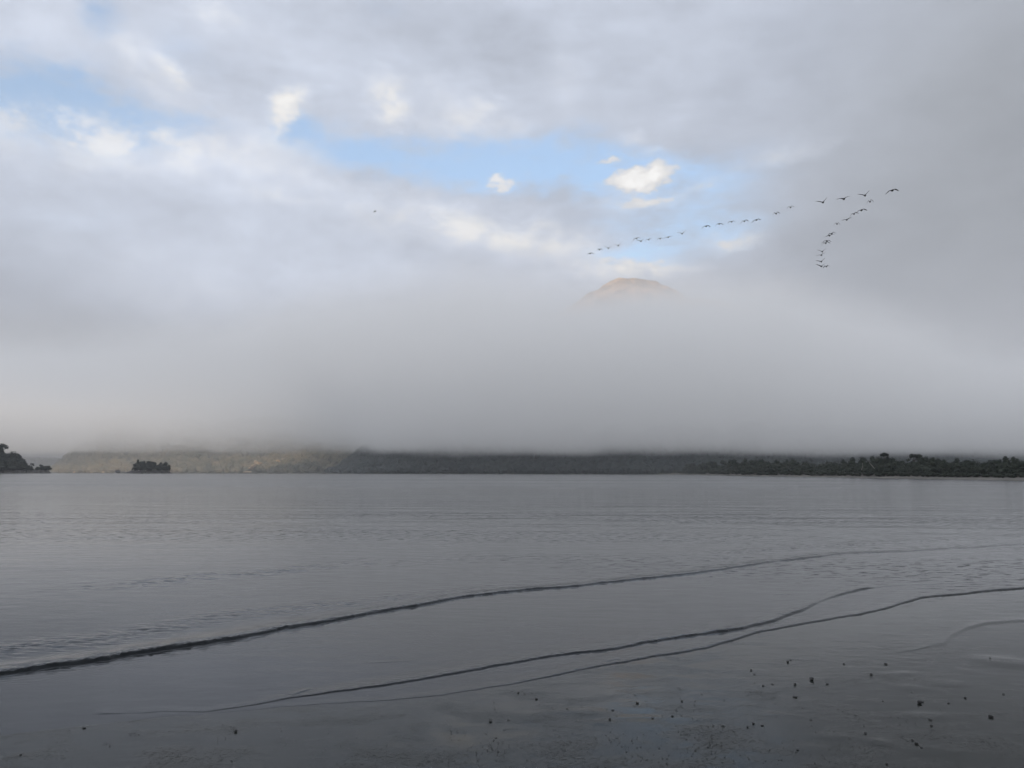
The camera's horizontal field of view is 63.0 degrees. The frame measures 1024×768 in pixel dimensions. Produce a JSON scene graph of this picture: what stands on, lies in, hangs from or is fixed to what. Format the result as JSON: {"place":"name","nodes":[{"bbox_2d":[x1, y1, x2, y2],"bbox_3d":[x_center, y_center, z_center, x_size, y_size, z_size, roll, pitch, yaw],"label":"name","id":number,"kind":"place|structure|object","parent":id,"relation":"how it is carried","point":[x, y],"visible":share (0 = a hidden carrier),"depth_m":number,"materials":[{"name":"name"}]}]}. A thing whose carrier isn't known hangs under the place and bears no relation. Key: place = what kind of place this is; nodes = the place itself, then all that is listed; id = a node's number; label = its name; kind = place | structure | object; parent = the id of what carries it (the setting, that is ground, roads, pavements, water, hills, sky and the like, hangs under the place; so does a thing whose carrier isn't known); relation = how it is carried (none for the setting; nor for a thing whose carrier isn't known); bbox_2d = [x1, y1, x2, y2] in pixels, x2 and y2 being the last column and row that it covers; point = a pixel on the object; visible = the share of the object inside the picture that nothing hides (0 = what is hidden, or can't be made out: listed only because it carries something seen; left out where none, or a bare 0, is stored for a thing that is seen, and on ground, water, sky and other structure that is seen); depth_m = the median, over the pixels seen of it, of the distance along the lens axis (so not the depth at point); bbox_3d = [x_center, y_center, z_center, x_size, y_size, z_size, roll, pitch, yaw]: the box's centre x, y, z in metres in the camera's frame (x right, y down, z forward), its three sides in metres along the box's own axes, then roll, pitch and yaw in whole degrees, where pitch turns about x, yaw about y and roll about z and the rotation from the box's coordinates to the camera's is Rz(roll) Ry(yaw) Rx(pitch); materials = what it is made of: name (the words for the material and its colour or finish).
{"place":"outdoors","nodes":[
{"label":"outdoors","id":0,"kind":"place"},
{"bbox_2d":[0,469,50,472],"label":"headland","id":1,"kind":"structure","parent":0,"point":[25,471],"depth_m":996.32,"materials":[{"name":"grey stone"}]},
{"bbox_2d":[0,444,8,457],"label":"tree","id":2,"kind":"object","parent":1,"relation":"on","point":[2,452],"visible":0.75,"depth_m":1005.53,"materials":[{"name":"green plant"}]},
{"bbox_2d":[0,453,10,461],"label":"tree","id":3,"kind":"object","parent":1,"relation":"on","point":[7,456],"visible":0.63,"depth_m":1003.20,"materials":[{"name":"green plant"}]},
{"bbox_2d":[6,466,16,470],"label":"tree","id":4,"kind":"object","parent":1,"relation":"on","point":[11,468],"visible":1,"depth_m":991.45,"materials":[{"name":"green plant"}]},
{"bbox_2d":[10,451,19,461],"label":"tree","id":5,"kind":"object","parent":1,"relation":"on","point":[12,457],"visible":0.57,"depth_m":1010.98,"materials":[{"name":"green plant"}]},
{"bbox_2d":[16,466,26,469],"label":"tree","id":6,"kind":"object","parent":1,"relation":"on","point":[22,468],"visible":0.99,"depth_m":997.55,"materials":[{"name":"green plant"}]},
{"bbox_2d":[19,458,27,465],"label":"tree","id":7,"kind":"object","parent":1,"relation":"on","point":[22,460],"visible":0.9,"depth_m":1006.82,"materials":[{"name":"green plant"}]},
{"bbox_2d":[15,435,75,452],"bbox_3d":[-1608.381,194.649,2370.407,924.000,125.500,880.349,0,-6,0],"label":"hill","id":8,"kind":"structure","parent":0,"point":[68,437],"depth_m":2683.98,"materials":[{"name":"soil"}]},
{"bbox_2d":[0,432,75,469],"bbox_3d":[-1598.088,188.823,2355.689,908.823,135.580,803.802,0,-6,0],"label":"hillside forest","id":9,"kind":"object","parent":8,"relation":"on","point":[37,450],"visible":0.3,"depth_m":2539.56,"materials":[{"name":"grey plant"}]},
{"bbox_2d":[51,430,364,472],"bbox_3d":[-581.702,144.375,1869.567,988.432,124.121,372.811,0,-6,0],"label":"hill","id":10,"kind":"structure","parent":0,"point":[306,433],"depth_m":1939.95,"materials":[{"name":"soil"}]},
{"bbox_2d":[49,415,471,472],"bbox_3d":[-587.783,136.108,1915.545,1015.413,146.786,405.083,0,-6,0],"label":"hillside forest","id":11,"kind":"object","parent":10,"relation":"on","point":[99,446],"visible":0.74,"depth_m":1896.91,"materials":[{"name":"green plant"}]},
{"bbox_2d":[243,460,261,472],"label":"cliff","id":12,"kind":"structure","parent":0,"point":[254,464],"depth_m":1775.70,"materials":[{"name":"brown stone"}]},
{"bbox_2d":[0,473,1023,734],"bbox_3d":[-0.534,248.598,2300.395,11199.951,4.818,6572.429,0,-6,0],"label":"water","id":13,"kind":"structure","parent":0,"point":[124,597],"depth_m":16.67,"materials":[{"name":"grey liquid"}]},
{"bbox_2d":[126,470,172,473],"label":"islet","id":14,"kind":"object","parent":13,"relation":"in","point":[153,471],"visible":0.84,"depth_m":1085.69,"materials":[{"name":"grey stone"}]},
{"bbox_2d":[136,464,144,470],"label":"tree","id":15,"kind":"object","parent":14,"relation":"on","point":[140,467],"visible":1,"depth_m":1083.86,"materials":[{"name":"green plant"}]},
{"bbox_2d":[140,460,146,470],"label":"tree","id":16,"kind":"object","parent":14,"relation":"on","point":[143,463],"visible":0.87,"depth_m":1094.49,"materials":[{"name":"green plant"}]},
{"bbox_2d":[144,466,153,469],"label":"tree","id":17,"kind":"object","parent":14,"relation":"on","point":[149,468],"visible":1,"depth_m":1087.39,"materials":[{"name":"green plant"}]},
{"bbox_2d":[154,466,164,470],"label":"tree","id":18,"kind":"object","parent":14,"relation":"on","point":[159,468],"visible":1,"depth_m":1091.73,"materials":[{"name":"green plant"}]},
{"bbox_2d":[0,589,1023,767],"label":"beach","id":19,"kind":"structure","parent":0,"point":[930,645],"depth_m":6.82,"materials":[{"name":"grey sand"}]},
{"bbox_2d":[103,673,984,767],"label":"debris","id":20,"kind":"object","parent":19,"relation":"on","point":[611,740],"visible":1,"depth_m":6.13,"materials":[{"name":"stone"}]},
{"bbox_2d":[0,0,1023,437],"label":"sky","id":21,"kind":"structure","parent":0,"point":[191,191],"materials":[{"name":"grey"}]},
{"bbox_2d":[329,278,908,436],"bbox_3d":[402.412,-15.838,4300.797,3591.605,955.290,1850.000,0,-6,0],"label":"mountain","id":22,"kind":"structure","parent":0,"point":[641,355],"depth_m":3787.45,"materials":[{"name":"grey"}]},
{"bbox_2d":[375,425,991,473],"bbox_3d":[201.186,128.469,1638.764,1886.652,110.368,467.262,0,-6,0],"label":"hill","id":23,"kind":"structure","parent":0,"point":[656,439],"depth_m":1580.13,"materials":[{"name":"soil"}]},
{"bbox_2d":[324,421,1023,473],"bbox_3d":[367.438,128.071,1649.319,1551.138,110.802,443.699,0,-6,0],"label":"hillside forest","id":24,"kind":"object","parent":23,"relation":"on","point":[576,448],"visible":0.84,"depth_m":1588.96,"materials":[{"name":"grey plant"}]},
{"bbox_2d":[672,473,1023,480],"bbox_3d":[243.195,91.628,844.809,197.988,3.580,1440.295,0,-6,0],"label":"shore","id":25,"kind":"structure","parent":0,"point":[1019,478],"depth_m":340.85,"materials":[{"name":"grey"}]},
{"bbox_2d":[703,461,716,469],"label":"tree","id":26,"kind":"object","parent":25,"relation":"on","point":[711,464],"visible":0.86,"depth_m":929.55,"materials":[{"name":"green plant"}]},
{"bbox_2d":[711,468,720,473],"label":"tree","id":27,"kind":"object","parent":25,"relation":"on","point":[715,470],"visible":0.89,"depth_m":848.29,"materials":[{"name":"green plant"}]},
{"bbox_2d":[727,459,737,467],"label":"tree","id":28,"kind":"object","parent":25,"relation":"on","point":[732,462],"visible":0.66,"depth_m":753.40,"materials":[{"name":"green plant"}]},
{"bbox_2d":[741,458,749,465],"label":"tree","id":29,"kind":"object","parent":25,"relation":"on","point":[744,463],"visible":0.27,"depth_m":670.51,"materials":[{"name":"green plant"}]},
{"bbox_2d":[751,459,765,468],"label":"tree","id":30,"kind":"object","parent":25,"relation":"on","point":[758,462],"visible":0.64,"depth_m":629.76,"materials":[{"name":"green plant"}]},
{"bbox_2d":[754,465,763,472],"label":"tree","id":31,"kind":"object","parent":25,"relation":"on","point":[758,468],"visible":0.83,"depth_m":607.71,"materials":[{"name":"green plant"}]},
{"bbox_2d":[761,464,769,472],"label":"tree","id":32,"kind":"object","parent":25,"relation":"on","point":[766,467],"visible":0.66,"depth_m":597.98,"materials":[{"name":"green plant"}]},
{"bbox_2d":[770,460,781,472],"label":"tree","id":33,"kind":"object","parent":25,"relation":"on","point":[776,462],"visible":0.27,"depth_m":592.42,"materials":[{"name":"green plant"}]},
{"bbox_2d":[781,463,791,472],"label":"tree","id":34,"kind":"object","parent":25,"relation":"on","point":[785,467],"visible":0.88,"depth_m":553.20,"materials":[{"name":"green plant"}]},
{"bbox_2d":[788,458,796,466],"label":"tree","id":35,"kind":"object","parent":25,"relation":"on","point":[792,462],"visible":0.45,"depth_m":563.47,"materials":[{"name":"green plant"}]},
{"bbox_2d":[795,465,802,472],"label":"tree","id":36,"kind":"object","parent":25,"relation":"on","point":[800,468],"visible":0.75,"depth_m":528.07,"materials":[{"name":"green plant"}]},
{"bbox_2d":[801,461,809,468],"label":"tree","id":37,"kind":"object","parent":25,"relation":"on","point":[805,463],"visible":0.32,"depth_m":531.95,"materials":[{"name":"green plant"}]},
{"bbox_2d":[808,465,814,472],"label":"tree","id":38,"kind":"object","parent":25,"relation":"on","point":[811,469],"visible":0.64,"depth_m":497.89,"materials":[{"name":"green plant"}]},
{"bbox_2d":[819,462,831,469],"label":"tree","id":39,"kind":"object","parent":25,"relation":"on","point":[826,465],"visible":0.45,"depth_m":495.90,"materials":[{"name":"green plant"}]},
{"bbox_2d":[827,471,835,475],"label":"shrub","id":40,"kind":"object","parent":25,"relation":"on","point":[832,473],"visible":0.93,"depth_m":451.29,"materials":[{"name":"green plant"}]},
{"bbox_2d":[827,462,837,469],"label":"tree","id":41,"kind":"object","parent":25,"relation":"on","point":[831,465],"visible":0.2,"depth_m":476.93,"materials":[{"name":"green plant"}]},
{"bbox_2d":[838,459,847,466],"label":"tree","id":42,"kind":"object","parent":25,"relation":"on","point":[843,463],"visible":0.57,"depth_m":462.83,"materials":[{"name":"green plant"}]},
{"bbox_2d":[848,457,855,467],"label":"tree","id":43,"kind":"object","parent":25,"relation":"on","point":[852,460],"visible":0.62,"depth_m":435.14,"materials":[{"name":"green plant"}]},
{"bbox_2d":[856,457,866,466],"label":"tree","id":44,"kind":"object","parent":25,"relation":"on","point":[862,460],"visible":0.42,"depth_m":421.71,"materials":[{"name":"green plant"}]},
{"bbox_2d":[858,463,866,473],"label":"tree","id":45,"kind":"object","parent":25,"relation":"on","point":[864,465],"visible":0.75,"depth_m":393.91,"materials":[{"name":"green plant"}]},
{"bbox_2d":[864,463,872,471],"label":"tree","id":46,"kind":"object","parent":25,"relation":"on","point":[867,469],"visible":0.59,"depth_m":385.52,"materials":[{"name":"green plant"}]},
{"bbox_2d":[865,456,874,464],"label":"tree","id":47,"kind":"object","parent":25,"relation":"on","point":[872,460],"visible":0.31,"depth_m":398.22,"materials":[{"name":"green plant"}]},
{"bbox_2d":[869,463,876,473],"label":"tree","id":48,"kind":"object","parent":25,"relation":"on","point":[873,469],"visible":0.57,"depth_m":374.25,"materials":[{"name":"green plant"}]},
{"bbox_2d":[868,471,880,475],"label":"shrub","id":49,"kind":"object","parent":25,"relation":"on","point":[870,473],"visible":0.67,"depth_m":370.08,"materials":[{"name":"green plant"}]},
{"bbox_2d":[874,461,884,473],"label":"tree","id":50,"kind":"object","parent":25,"relation":"on","point":[879,468],"visible":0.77,"depth_m":367.46,"materials":[{"name":"green plant"}]},
{"bbox_2d":[874,456,885,472],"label":"tree","id":51,"kind":"object","parent":25,"relation":"on","point":[877,460],"visible":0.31,"depth_m":380.84,"materials":[{"name":"green plant"}]},
{"bbox_2d":[879,452,889,463],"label":"tree","id":52,"kind":"object","parent":25,"relation":"on","point":[883,454],"visible":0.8,"depth_m":383.08,"materials":[{"name":"green plant"}]},
{"bbox_2d":[887,457,896,462],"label":"tree","id":53,"kind":"object","parent":25,"relation":"on","point":[891,460],"visible":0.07,"depth_m":380.30,"materials":[{"name":"green plant"}]},
{"bbox_2d":[888,460,901,471],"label":"tree","id":54,"kind":"object","parent":25,"relation":"on","point":[894,465],"visible":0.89,"depth_m":357.02,"materials":[{"name":"green plant"}]},
{"bbox_2d":[892,471,901,475],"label":"shrub","id":55,"kind":"object","parent":25,"relation":"on","point":[896,473],"visible":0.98,"depth_m":346.18,"materials":[{"name":"green plant"}]},
{"bbox_2d":[907,461,918,468],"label":"tree","id":56,"kind":"object","parent":25,"relation":"on","point":[911,465],"visible":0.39,"depth_m":358.39,"materials":[{"name":"green plant"}]},
{"bbox_2d":[905,453,922,468],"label":"tree","id":57,"kind":"object","parent":25,"relation":"on","point":[913,456],"visible":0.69,"depth_m":360.18,"materials":[{"name":"green plant"}]},
{"bbox_2d":[909,468,918,472],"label":"tree","id":58,"kind":"object","parent":25,"relation":"on","point":[913,470],"visible":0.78,"depth_m":338.13,"materials":[{"name":"green plant"}]},
{"bbox_2d":[917,456,930,465],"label":"tree","id":59,"kind":"object","parent":25,"relation":"on","point":[922,460],"visible":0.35,"depth_m":347.27,"materials":[{"name":"green plant"}]},
{"bbox_2d":[926,461,938,472],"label":"tree","id":60,"kind":"object","parent":25,"relation":"on","point":[933,467],"visible":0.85,"depth_m":324.01,"materials":[{"name":"green plant"}]},
{"bbox_2d":[928,472,936,476],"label":"shrub","id":61,"kind":"object","parent":25,"relation":"on","point":[932,474],"visible":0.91,"depth_m":320.15,"materials":[{"name":"green plant"}]},
{"bbox_2d":[938,464,949,472],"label":"tree","id":62,"kind":"object","parent":25,"relation":"on","point":[943,468],"visible":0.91,"depth_m":318.72,"materials":[{"name":"green plant"}]},
{"bbox_2d":[947,465,955,473],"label":"tree","id":63,"kind":"object","parent":25,"relation":"on","point":[950,469],"visible":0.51,"depth_m":316.28,"materials":[{"name":"green plant"}]},
{"bbox_2d":[950,458,962,467],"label":"tree","id":64,"kind":"object","parent":25,"relation":"on","point":[956,461],"visible":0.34,"depth_m":337.96,"materials":[{"name":"green plant"}]},
{"bbox_2d":[958,472,968,476],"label":"shrub","id":65,"kind":"object","parent":25,"relation":"on","point":[962,474],"visible":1,"depth_m":297.33,"materials":[{"name":"green plant"}]},
{"bbox_2d":[963,459,979,465],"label":"tree","id":66,"kind":"object","parent":25,"relation":"on","point":[971,462],"visible":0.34,"depth_m":324.80,"materials":[{"name":"green plant"}]},
{"bbox_2d":[974,473,984,476],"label":"shrub","id":67,"kind":"object","parent":25,"relation":"on","point":[978,475],"visible":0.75,"depth_m":285.34,"materials":[{"name":"green plant"}]},
{"bbox_2d":[976,463,986,473],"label":"tree","id":68,"kind":"object","parent":25,"relation":"on","point":[981,469],"visible":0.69,"depth_m":292.82,"materials":[{"name":"green plant"}]},
{"bbox_2d":[985,464,996,476],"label":"tree","id":69,"kind":"object","parent":25,"relation":"on","point":[989,468],"visible":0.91,"depth_m":285.05,"materials":[{"name":"green plant"}]},
{"bbox_2d":[988,459,1001,464],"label":"tree","id":70,"kind":"object","parent":25,"relation":"on","point":[994,462],"visible":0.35,"depth_m":299.25,"materials":[{"name":"green plant"}]},
{"bbox_2d":[997,465,1004,473],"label":"tree","id":71,"kind":"object","parent":25,"relation":"on","point":[1000,471],"visible":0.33,"depth_m":281.20,"materials":[{"name":"green plant"}]},
{"bbox_2d":[999,456,1010,467],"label":"tree","id":72,"kind":"object","parent":25,"relation":"on","point":[1006,460],"visible":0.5,"depth_m":290.53,"materials":[{"name":"green plant"}]},
{"bbox_2d":[1002,464,1010,472],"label":"tree","id":73,"kind":"object","parent":25,"relation":"on","point":[1006,468],"visible":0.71,"depth_m":273.18,"materials":[{"name":"green plant"}]},
{"bbox_2d":[1007,463,1017,476],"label":"tree","id":74,"kind":"object","parent":25,"relation":"on","point":[1013,468],"visible":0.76,"depth_m":269.67,"materials":[{"name":"green plant"}]},
{"bbox_2d":[1009,472,1023,477],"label":"shrub","id":75,"kind":"object","parent":25,"relation":"on","point":[1013,475],"visible":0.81,"depth_m":262.58,"materials":[{"name":"green plant"}]},
{"bbox_2d":[1010,458,1023,468],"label":"tree","id":76,"kind":"object","parent":25,"relation":"on","point":[1017,460],"visible":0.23,"depth_m":288.25,"materials":[{"name":"green plant"}]}
]}

